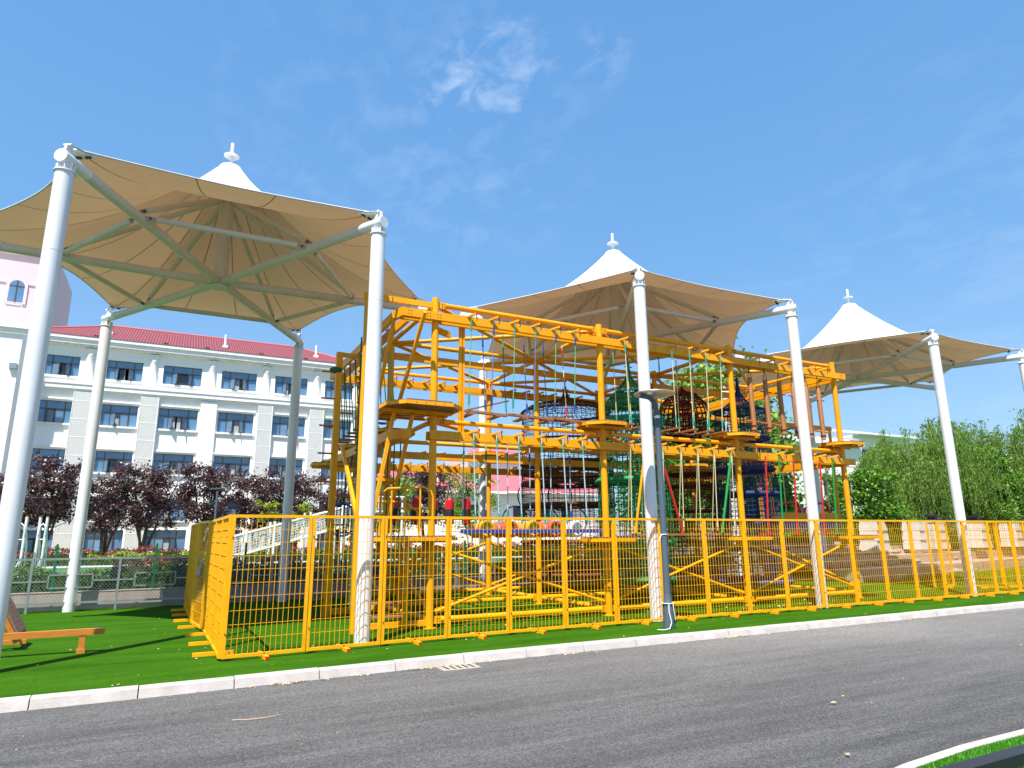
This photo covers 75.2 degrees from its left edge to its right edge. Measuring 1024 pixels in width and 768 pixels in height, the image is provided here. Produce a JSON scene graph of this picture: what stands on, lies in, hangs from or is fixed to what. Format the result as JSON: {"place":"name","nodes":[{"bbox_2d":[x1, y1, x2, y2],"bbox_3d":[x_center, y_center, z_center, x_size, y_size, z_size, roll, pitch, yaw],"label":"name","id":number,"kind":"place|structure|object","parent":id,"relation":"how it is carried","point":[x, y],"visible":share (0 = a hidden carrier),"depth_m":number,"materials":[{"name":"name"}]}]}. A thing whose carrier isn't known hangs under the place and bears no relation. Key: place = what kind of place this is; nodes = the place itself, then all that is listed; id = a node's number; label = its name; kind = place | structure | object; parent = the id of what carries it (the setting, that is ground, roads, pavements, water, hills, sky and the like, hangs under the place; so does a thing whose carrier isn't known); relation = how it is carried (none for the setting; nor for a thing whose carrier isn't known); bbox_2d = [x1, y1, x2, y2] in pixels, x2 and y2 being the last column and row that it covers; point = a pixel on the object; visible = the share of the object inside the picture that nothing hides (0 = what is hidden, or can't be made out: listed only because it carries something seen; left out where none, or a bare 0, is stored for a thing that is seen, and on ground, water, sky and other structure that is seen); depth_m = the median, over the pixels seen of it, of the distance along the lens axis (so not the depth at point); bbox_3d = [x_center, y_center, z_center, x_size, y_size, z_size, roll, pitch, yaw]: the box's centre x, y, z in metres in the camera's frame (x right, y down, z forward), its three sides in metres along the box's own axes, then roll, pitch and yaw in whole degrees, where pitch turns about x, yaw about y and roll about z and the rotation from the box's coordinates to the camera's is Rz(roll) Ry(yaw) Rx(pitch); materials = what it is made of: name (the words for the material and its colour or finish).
{"place":"outdoors","nodes":[
{"label":"outdoors","id":0,"kind":"place"},
{"bbox_2d":[13,555,598,577],"bbox_3d":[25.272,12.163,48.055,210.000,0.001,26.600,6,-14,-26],"label":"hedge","id":1,"kind":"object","parent":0,"point":[61,571],"depth_m":30.43,"materials":[{"name":"plant"}]},
{"bbox_2d":[86,550,205,565],"bbox_3d":[-18.774,9.200,35.275,6.481,0.789,0.928,6,-14,-26],"label":"yellow hedge","id":2,"kind":"object","parent":1,"relation":"on","point":[129,554],"visible":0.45,"depth_m":34.40,"materials":[{"name":"green plant"}]},
{"bbox_2d":[110,553,302,583],"bbox_3d":[-8.003,4.912,17.713,4.652,0.769,0.873,6,-14,-26],"label":"front red hedge","id":3,"kind":"object","parent":1,"relation":"on","point":[142,568],"visible":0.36,"depth_m":17.05,"materials":[{"name":"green plant"}]},
{"bbox_2d":[16,541,584,566],"bbox_3d":[-11.141,10.200,40.475,42.089,1.088,1.655,6,-14,-26],"label":"back red hedge","id":4,"kind":"object","parent":1,"relation":"on","point":[138,550],"visible":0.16,"depth_m":35.90,"materials":[{"name":"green plant"}]},
{"bbox_2d":[164,545,577,561],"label":"back green hedge","id":5,"kind":"object","parent":1,"relation":"on","point":[347,556],"visible":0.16,"depth_m":40.80,"materials":[{"name":"green plant"}]},
{"bbox_2d":[11,552,761,592],"bbox_3d":[-5.065,5.400,19.166,33.053,0.787,1.035,6,-14,-26],"label":"front green hedge","id":6,"kind":"object","parent":1,"relation":"on","point":[178,582],"visible":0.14,"depth_m":17.52,"materials":[{"name":"green plant"}]},
{"bbox_2d":[440,463,504,542],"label":"young tree","id":7,"kind":"object","parent":1,"relation":"on","point":[457,504],"visible":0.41,"depth_m":48.12,"materials":[{"name":"green plant"}]},
{"bbox_2d":[591,453,723,544],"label":"bushy tree","id":8,"kind":"object","parent":1,"relation":"on","point":[673,462],"visible":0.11,"depth_m":48.30,"materials":[{"name":"green plant"}]},
{"bbox_2d":[633,336,801,539],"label":"round tree","id":9,"kind":"object","parent":1,"relation":"on","point":[774,437],"visible":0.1,"depth_m":52.39,"materials":[{"name":"green plant"}]},
{"bbox_2d":[714,433,805,533],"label":"bushy tree","id":10,"kind":"object","parent":1,"relation":"on","point":[789,494],"visible":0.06,"depth_m":55.47,"materials":[{"name":"green plant"}]},
{"bbox_2d":[819,464,916,533],"bbox_3d":[18.746,6.898,35.265,5.610,5.332,4.952,-8,-15,29],"label":"broadleaf tree","id":11,"kind":"object","parent":1,"relation":"on","point":[877,493],"visible":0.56,"depth_m":34.67,"materials":[{"name":"green plant"}]},
{"bbox_2d":[850,422,1022,547],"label":"willow tree","id":12,"kind":"object","parent":1,"relation":"on","point":[925,471],"visible":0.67,"depth_m":40.19,"materials":[{"name":"green plant"}]},
{"bbox_2d":[853,415,1023,524],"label":"willow tree","id":13,"kind":"object","parent":1,"relation":"on","point":[889,443],"visible":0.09,"depth_m":45.07,"materials":[{"name":"green plant"}]},
{"bbox_2d":[907,419,1023,526],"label":"willow tree","id":14,"kind":"object","parent":1,"relation":"on","point":[981,435],"visible":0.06,"depth_m":49.98,"materials":[{"name":"green plant"}]},
{"bbox_2d":[926,435,1023,531],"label":"broadleaf tree","id":15,"kind":"object","parent":1,"relation":"on","point":[1013,484],"visible":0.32,"depth_m":41.40,"materials":[{"name":"green plant"}]},
{"bbox_2d":[979,407,1023,498],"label":"willow tree","id":16,"kind":"object","parent":1,"relation":"on","point":[1016,449],"visible":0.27,"depth_m":46.40,"materials":[{"name":"green plant"}]},
{"bbox_2d":[233,496,403,565],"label":"stair railing","id":17,"kind":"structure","parent":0,"point":[269,536],"depth_m":30.11,"materials":[{"name":"white metal"}]},
{"bbox_2d":[0,608,1023,767],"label":"road","id":18,"kind":"structure","parent":0,"point":[952,688],"depth_m":6.62,"materials":[{"name":"grey asphalt"}]},
{"bbox_2d":[0,601,1023,712],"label":"kerb","id":19,"kind":"structure","parent":18,"relation":"on","point":[44,701],"depth_m":8.91,"materials":[{"name":"concrete"}]},
{"bbox_2d":[895,729,1023,767],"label":"kerb","id":20,"kind":"structure","parent":18,"relation":"on","point":[942,754],"depth_m":5.35,"materials":[{"name":"concrete"}]},
{"bbox_2d":[0,566,1023,697],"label":"turf","id":21,"kind":"structure","parent":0,"point":[135,638],"depth_m":11.50,"materials":[{"name":"green plant"}]},
{"bbox_2d":[3,596,26,644],"bbox_3d":[-7.625,3.588,10.144,0.503,0.857,0.700,6,-14,-26],"label":"sit up board","id":22,"kind":"object","parent":21,"relation":"on","point":[14,622],"visible":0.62,"depth_m":9.96,"materials":[{"name":"brown wood"}]},
{"bbox_2d":[3,627,104,653],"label":"balance beam","id":23,"kind":"structure","parent":21,"relation":"on","point":[81,634],"depth_m":9.58,"materials":[{"name":"brown wood"}]},
{"bbox_2d":[177,520,210,628],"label":"fence panel","id":24,"kind":"object","parent":21,"relation":"on","point":[194,624],"visible":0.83,"depth_m":12.45,"materials":[{"name":"yellow paint"}]},
{"bbox_2d":[185,519,215,636],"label":"fence panel","id":25,"kind":"object","parent":21,"relation":"on","point":[208,578],"visible":0.75,"depth_m":11.64,"materials":[{"name":"yellow paint"}]},
{"bbox_2d":[188,517,226,645],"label":"fence panel","id":26,"kind":"object","parent":21,"relation":"on","point":[213,588],"visible":0.82,"depth_m":10.67,"materials":[{"name":"yellow paint"}]},
{"bbox_2d":[192,515,233,658],"bbox_3d":[-4.204,2.875,9.553,1.040,1.928,0.517,-11,-17,39],"label":"fence panel","id":27,"kind":"object","parent":21,"relation":"on","point":[217,634],"visible":1,"depth_m":9.44,"materials":[{"name":"yellow paint"}]},
{"bbox_2d":[0,143,426,656],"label":"tensile canopy","id":28,"kind":"object","parent":21,"relation":"on","point":[228,240],"visible":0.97,"depth_m":13.52,"materials":[{"name":"beige fabric"}]},
{"bbox_2d":[221,514,312,659],"bbox_3d":[-3.446,2.828,9.373,0.517,1.928,1.040,-10,-16,35],"label":"fence panel","id":29,"kind":"object","parent":21,"relation":"on","point":[263,655],"visible":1,"depth_m":9.33,"materials":[{"name":"yellow paint"}]},
{"bbox_2d":[305,515,384,652],"bbox_3d":[-2.492,2.952,9.942,0.517,1.928,1.040,-10,-16,35],"label":"fence panel","id":30,"kind":"object","parent":21,"relation":"on","point":[344,648],"visible":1,"depth_m":9.90,"materials":[{"name":"yellow paint"}]},
{"bbox_2d":[312,352,389,616],"bbox_3d":[-3.505,2.103,14.639,1.583,5.705,0.300,6,-14,-26],"label":"peg pole","id":31,"kind":"object","parent":21,"relation":"on","point":[337,370],"visible":0.89,"depth_m":14.41,"materials":[{"name":"yellow paint"}]},
{"bbox_2d":[10,566,770,612],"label":"retaining wall","id":32,"kind":"structure","parent":21,"relation":"on","point":[136,593],"depth_m":16.52,"materials":[{"name":"grey stone"}]},
{"bbox_2d":[11,537,800,591],"bbox_3d":[-3.467,5.110,19.235,33.867,1.100,0.050,6,-14,-26],"label":"green fence","id":33,"kind":"object","parent":32,"relation":"on","point":[56,553],"visible":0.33,"depth_m":16.88,"materials":[{"name":"metal"}]},
{"bbox_2d":[11,547,771,613],"bbox_3d":[-5.381,5.111,17.598,35.002,1.192,0.052,6,-14,-26],"label":"chain link fence","id":34,"kind":"object","parent":21,"relation":"on","point":[26,604],"visible":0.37,"depth_m":16.26,"materials":[{"name":"metal"}]},
{"bbox_2d":[380,516,448,644],"bbox_3d":[-1.538,3.076,10.511,0.517,1.928,1.040,-10,-16,35],"label":"fence panel","id":35,"kind":"object","parent":21,"relation":"on","point":[416,641],"visible":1,"depth_m":10.48,"materials":[{"name":"yellow paint"}]},
{"bbox_2d":[448,517,509,639],"bbox_3d":[-0.567,3.194,11.056,0.517,1.928,1.040,-11,-17,38],"label":"fence panel","id":36,"kind":"object","parent":21,"relation":"on","point":[480,635],"visible":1,"depth_m":11.02,"materials":[{"name":"yellow paint"}]},
{"bbox_2d":[509,517,565,633],"bbox_3d":[0.418,3.305,11.573,0.517,1.928,1.040,-11,-17,38],"label":"fence panel","id":37,"kind":"object","parent":21,"relation":"on","point":[540,630],"visible":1,"depth_m":11.54,"materials":[{"name":"yellow paint"}]},
{"bbox_2d":[564,517,617,629],"bbox_3d":[1.403,3.417,12.089,0.517,1.928,1.040,-11,-17,38],"label":"fence panel","id":38,"kind":"object","parent":21,"relation":"on","point":[595,625],"visible":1,"depth_m":12.05,"materials":[{"name":"yellow paint"}]},
{"bbox_2d":[310,292,878,633],"bbox_3d":[2.057,2.420,17.483,13.870,6.280,7.273,6,-14,-26],"label":"ropes course frame","id":39,"kind":"object","parent":21,"relation":"on","point":[433,411],"visible":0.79,"depth_m":15.53,"materials":[{"name":"yellow paint"}]},
{"bbox_2d":[339,327,393,443],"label":"flank rope bridge","id":40,"kind":"structure","parent":39,"relation":"hanging from","point":[355,430],"depth_m":16.14,"materials":[{"name":"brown wood"}]},
{"bbox_2d":[334,442,400,533],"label":"flank rope bridge","id":41,"kind":"structure","parent":39,"relation":"hanging from","point":[351,522],"depth_m":14.89,"materials":[{"name":"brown wood"}]},
{"bbox_2d":[464,315,582,425],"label":"hanging plank bridge","id":42,"kind":"structure","parent":39,"relation":"hanging from","point":[471,412],"depth_m":13.89,"materials":[{"name":"yellow wood"}]},
{"bbox_2d":[460,432,601,537],"bbox_3d":[0.252,2.098,13.513,3.120,2.006,0.885,6,-14,-26],"label":"drum row","id":43,"kind":"object","parent":39,"relation":"on","point":[490,528],"visible":0.89,"depth_m":13.20,"materials":[{"name":"blue paint"}]},
{"bbox_2d":[520,386,618,579],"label":"brown net tower","id":44,"kind":"structure","parent":39,"relation":"hanging from","point":[579,483],"depth_m":18.39,"materials":[{"name":"fabric"}]},
{"bbox_2d":[595,358,677,583],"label":"green net tower","id":45,"kind":"structure","parent":39,"relation":"attached to","point":[620,481],"depth_m":16.28,"materials":[{"name":"fabric"}]},
{"bbox_2d":[612,339,726,436],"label":"swinging board bridge","id":46,"kind":"structure","parent":39,"relation":"hanging from","point":[665,431],"depth_m":15.75,"materials":[{"name":"yellow wood"}]},
{"bbox_2d":[628,443,735,535],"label":"foot plank walk","id":47,"kind":"structure","parent":39,"relation":"hanging from","point":[676,534],"depth_m":15.15,"materials":[{"name":"beige"}]},
{"bbox_2d":[659,381,710,445],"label":"climbing net","id":48,"kind":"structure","parent":39,"relation":"hanging from","point":[683,402],"depth_m":19.33,"materials":[{"name":"fabric"}]},
{"bbox_2d":[666,445,726,577],"bbox_3d":[5.237,3.571,19.135,1.582,3.773,1.580,6,-14,-26],"label":"red net shaft","id":49,"kind":"object","parent":39,"relation":"hanging from","point":[690,474],"visible":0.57,"depth_m":18.69,"materials":[{"name":"fabric"}]},
{"bbox_2d":[712,374,794,585],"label":"navy net tower","id":50,"kind":"structure","parent":39,"relation":"attached to","point":[753,470],"depth_m":18.11,"materials":[{"name":"fabric"}]},
{"bbox_2d":[614,518,663,624],"bbox_3d":[2.389,3.528,12.604,0.517,1.928,1.040,-11,-17,39],"label":"fence panel","id":51,"kind":"object","parent":21,"relation":"on","point":[642,621],"visible":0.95,"depth_m":12.55,"materials":[{"name":"yellow paint"}]},
{"bbox_2d":[460,233,828,621],"bbox_3d":[2.996,0.604,18.468,9.592,10.347,8.408,6,-14,-26],"label":"tensile canopy","id":52,"kind":"object","parent":21,"relation":"on","point":[615,290],"visible":0.77,"depth_m":17.39,"materials":[{"name":"white fabric"}]},
{"bbox_2d":[634,389,675,630],"bbox_3d":[2.719,2.231,12.136,0.784,4.245,0.784,6,-14,-26],"label":"street lamp","id":53,"kind":"object","parent":21,"relation":"on","point":[651,395],"visible":1,"depth_m":12.10,"materials":[{"name":"grey metal"}]},
{"bbox_2d":[666,518,709,620],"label":"fence panel","id":54,"kind":"object","parent":21,"relation":"on","point":[693,617],"visible":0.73,"depth_m":13.17,"materials":[{"name":"yellow paint"}]},
{"bbox_2d":[703,519,750,617],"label":"fence panel","id":55,"kind":"object","parent":21,"relation":"on","point":[731,614],"visible":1,"depth_m":13.60,"materials":[{"name":"yellow paint"}]},
{"bbox_2d":[744,519,789,613],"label":"fence panel","id":56,"kind":"object","parent":21,"relation":"on","point":[773,611],"visible":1,"depth_m":14.10,"materials":[{"name":"yellow paint"}]},
{"bbox_2d":[697,414,845,573],"bbox_3d":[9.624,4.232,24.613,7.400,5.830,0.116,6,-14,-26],"label":"swing boat","id":57,"kind":"object","parent":21,"relation":"on","point":[828,515],"visible":0.42,"depth_m":25.23,"materials":[{"name":"yellow paint"}]},
{"bbox_2d":[781,519,824,610],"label":"fence panel","id":58,"kind":"object","parent":21,"relation":"on","point":[810,608],"visible":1,"depth_m":14.60,"materials":[{"name":"yellow paint"}]},
{"bbox_2d":[816,519,858,607],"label":"fence panel","id":59,"kind":"object","parent":21,"relation":"on","point":[841,605],"visible":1,"depth_m":15.10,"materials":[{"name":"yellow paint"}]},
{"bbox_2d":[849,520,889,605],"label":"fence panel","id":60,"kind":"object","parent":21,"relation":"on","point":[880,603],"visible":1,"depth_m":15.60,"materials":[{"name":"yellow paint"}]},
{"bbox_2d":[722,289,1023,595],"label":"tensile canopy","id":61,"kind":"object","parent":21,"relation":"on","point":[856,344],"visible":0.73,"depth_m":22.69,"materials":[{"name":"white fabric"}]},
{"bbox_2d":[880,520,919,602],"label":"fence panel","id":62,"kind":"object","parent":21,"relation":"on","point":[906,600],"visible":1,"depth_m":16.10,"materials":[{"name":"yellow paint"}]},
{"bbox_2d":[909,520,947,600],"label":"fence panel","id":63,"kind":"object","parent":21,"relation":"on","point":[937,598],"visible":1,"depth_m":16.60,"materials":[{"name":"yellow paint"}]},
{"bbox_2d":[936,520,973,598],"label":"fence panel","id":64,"kind":"object","parent":21,"relation":"on","point":[966,596],"visible":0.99,"depth_m":17.09,"materials":[{"name":"yellow paint"}]},
{"bbox_2d":[962,520,997,596],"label":"fence panel","id":65,"kind":"object","parent":21,"relation":"on","point":[991,593],"visible":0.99,"depth_m":17.57,"materials":[{"name":"yellow paint"}]},
{"bbox_2d":[987,521,1021,594],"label":"fence panel","id":66,"kind":"object","parent":21,"relation":"on","point":[1016,591],"visible":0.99,"depth_m":18.08,"materials":[{"name":"yellow paint"}]},
{"bbox_2d":[0,0,1023,536],"label":"sky","id":67,"kind":"structure","parent":0,"point":[805,152],"materials":[{"name":"blue"}]},
{"bbox_2d":[668,546,1023,582],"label":"stone terrace","id":68,"kind":"structure","parent":0,"point":[840,560],"depth_m":26.50,"materials":[{"name":"beige stone"}]},
{"bbox_2d":[721,525,1023,546],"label":"terrace plants","id":69,"kind":"object","parent":68,"relation":"on","point":[830,539],"visible":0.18,"depth_m":31.45,"materials":[{"name":"green plant"}]},
{"bbox_2d":[785,542,977,582],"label":"stone steps","id":70,"kind":"structure","parent":68,"relation":"on","point":[860,553],"depth_m":26.51,"materials":[{"name":"beige stone"}]},
{"bbox_2d":[859,522,891,550],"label":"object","id":71,"kind":"structure","parent":70,"relation":"on","point":[870,544],"depth_m":28.63,"materials":[{"name":"beige stone"}]},
{"bbox_2d":[914,734,1023,767],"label":"turf","id":72,"kind":"structure","parent":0,"point":[961,754],"depth_m":5.29,"materials":[{"name":"green plant"}]},
{"bbox_2d":[938,744,1023,767],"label":"box rail","id":73,"kind":"object","parent":72,"relation":"on","point":[1012,757],"depth_m":4.84,"materials":[{"name":"black metal"}]},
{"label":"far ground","id":74,"kind":"structure","parent":0,"visible":0},
{"bbox_2d":[0,302,29,502],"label":"wing","id":75,"kind":"structure","parent":74,"relation":"on","point":[13,338],"depth_m":47.71,"materials":[{"name":"white paint"}]},
{"bbox_2d":[0,251,71,326],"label":"pink building","id":76,"kind":"structure","parent":74,"relation":"on","point":[18,276],"depth_m":63.97,"materials":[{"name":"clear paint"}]},
{"bbox_2d":[5,451,96,550],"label":"plum tree","id":77,"kind":"object","parent":74,"relation":"on","point":[60,507],"visible":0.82,"depth_m":40.73,"materials":[{"name":"purple plant"}]},
{"bbox_2d":[85,472,146,553],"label":"plum tree","id":78,"kind":"object","parent":74,"relation":"on","point":[102,514],"visible":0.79,"depth_m":42.12,"materials":[{"name":"purple plant"}]},
{"bbox_2d":[105,460,202,552],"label":"plum tree","id":79,"kind":"object","parent":74,"relation":"on","point":[140,520],"visible":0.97,"depth_m":42.76,"materials":[{"name":"purple plant"}]},
{"bbox_2d":[17,321,357,556],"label":"school building","id":80,"kind":"structure","parent":74,"relation":"on","point":[172,398],"depth_m":54.52,"materials":[{"name":"white paint"}]},
{"bbox_2d":[37,400,71,422],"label":"window","id":81,"kind":"structure","parent":80,"relation":"in","point":[49,411],"depth_m":50.69,"materials":[{"name":"blue glass"}]},
{"bbox_2d":[44,354,80,375],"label":"window","id":82,"kind":"structure","parent":80,"relation":"in","point":[55,364],"depth_m":51.51,"materials":[{"name":"blue glass"}]},
{"bbox_2d":[83,530,122,551],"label":"window","id":83,"kind":"structure","parent":80,"relation":"in","point":[92,541],"depth_m":50.28,"materials":[{"name":"blue glass"}]},
{"bbox_2d":[94,451,132,471],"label":"window","id":84,"kind":"structure","parent":80,"relation":"in","point":[105,459],"depth_m":51.70,"materials":[{"name":"blue glass"}]},
{"bbox_2d":[100,404,137,426],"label":"window","id":85,"kind":"structure","parent":80,"relation":"in","point":[111,415],"depth_m":52.58,"materials":[{"name":"blue glass"}]},
{"bbox_2d":[106,360,143,381],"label":"window","id":86,"kind":"structure","parent":80,"relation":"in","point":[116,370],"depth_m":53.40,"materials":[{"name":"blue glass"}]},
{"bbox_2d":[144,530,185,550],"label":"window","id":87,"kind":"structure","parent":80,"relation":"in","point":[175,539],"depth_m":52.34,"materials":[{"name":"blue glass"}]},
{"bbox_2d":[153,454,193,474],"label":"window","id":88,"kind":"structure","parent":80,"relation":"in","point":[170,459],"depth_m":53.57,"materials":[{"name":"blue glass"}]},
{"bbox_2d":[157,408,197,430],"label":"window","id":89,"kind":"structure","parent":80,"relation":"in","point":[178,419],"depth_m":54.41,"materials":[{"name":"blue glass"}]},
{"bbox_2d":[162,365,201,386],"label":"window","id":90,"kind":"structure","parent":80,"relation":"in","point":[173,375],"depth_m":55.27,"materials":[{"name":"blue glass"}]},
{"bbox_2d":[214,456,249,476],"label":"window","id":91,"kind":"structure","parent":80,"relation":"in","point":[236,463],"depth_m":55.62,"materials":[{"name":"blue glass"}]},
{"bbox_2d":[217,412,253,433],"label":"window","id":92,"kind":"structure","parent":80,"relation":"in","point":[227,422],"depth_m":56.34,"materials":[{"name":"blue glass"}]},
{"bbox_2d":[221,371,256,391],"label":"window","id":93,"kind":"structure","parent":80,"relation":"in","point":[230,380],"depth_m":57.15,"materials":[{"name":"blue glass"}]},
{"bbox_2d":[271,416,304,436],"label":"window","id":94,"kind":"structure","parent":80,"relation":"in","point":[280,425],"depth_m":57.95,"materials":[{"name":"blue glass"}]},
{"bbox_2d":[170,459,254,548],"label":"plum tree","id":95,"kind":"object","parent":74,"relation":"on","point":[209,481],"visible":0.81,"depth_m":44.50,"materials":[{"name":"purple plant"}]},
{"bbox_2d":[227,472,284,548],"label":"plum tree","id":96,"kind":"object","parent":74,"relation":"on","point":[255,486],"visible":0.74,"depth_m":45.78,"materials":[{"name":"purple plant"}]},
{"bbox_2d":[254,499,315,549],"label":"sapling","id":97,"kind":"object","parent":74,"relation":"on","point":[303,507],"visible":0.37,"depth_m":44.00,"materials":[{"name":"green plant"}]},
{"bbox_2d":[257,464,329,550],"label":"plum tree","id":98,"kind":"object","parent":74,"relation":"on","point":[301,487],"visible":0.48,"depth_m":47.42,"materials":[{"name":"purple plant"}]},
{"bbox_2d":[375,472,427,544],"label":"flowering bush","id":99,"kind":"object","parent":74,"relation":"on","point":[405,484],"visible":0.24,"depth_m":46.61,"materials":[{"name":"green plant"}]},
{"bbox_2d":[392,463,461,545],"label":"plum tree","id":100,"kind":"object","parent":74,"relation":"on","point":[422,478],"visible":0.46,"depth_m":51.43,"materials":[{"name":"purple plant"}]},
{"bbox_2d":[374,471,597,547],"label":"long low building","id":101,"kind":"structure","parent":74,"relation":"on","point":[513,484],"depth_m":94.82,"materials":[{"name":"paint"}]},
{"bbox_2d":[676,426,919,544],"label":"building","id":102,"kind":"structure","parent":74,"relation":"on","point":[867,438],"depth_m":66.74,"materials":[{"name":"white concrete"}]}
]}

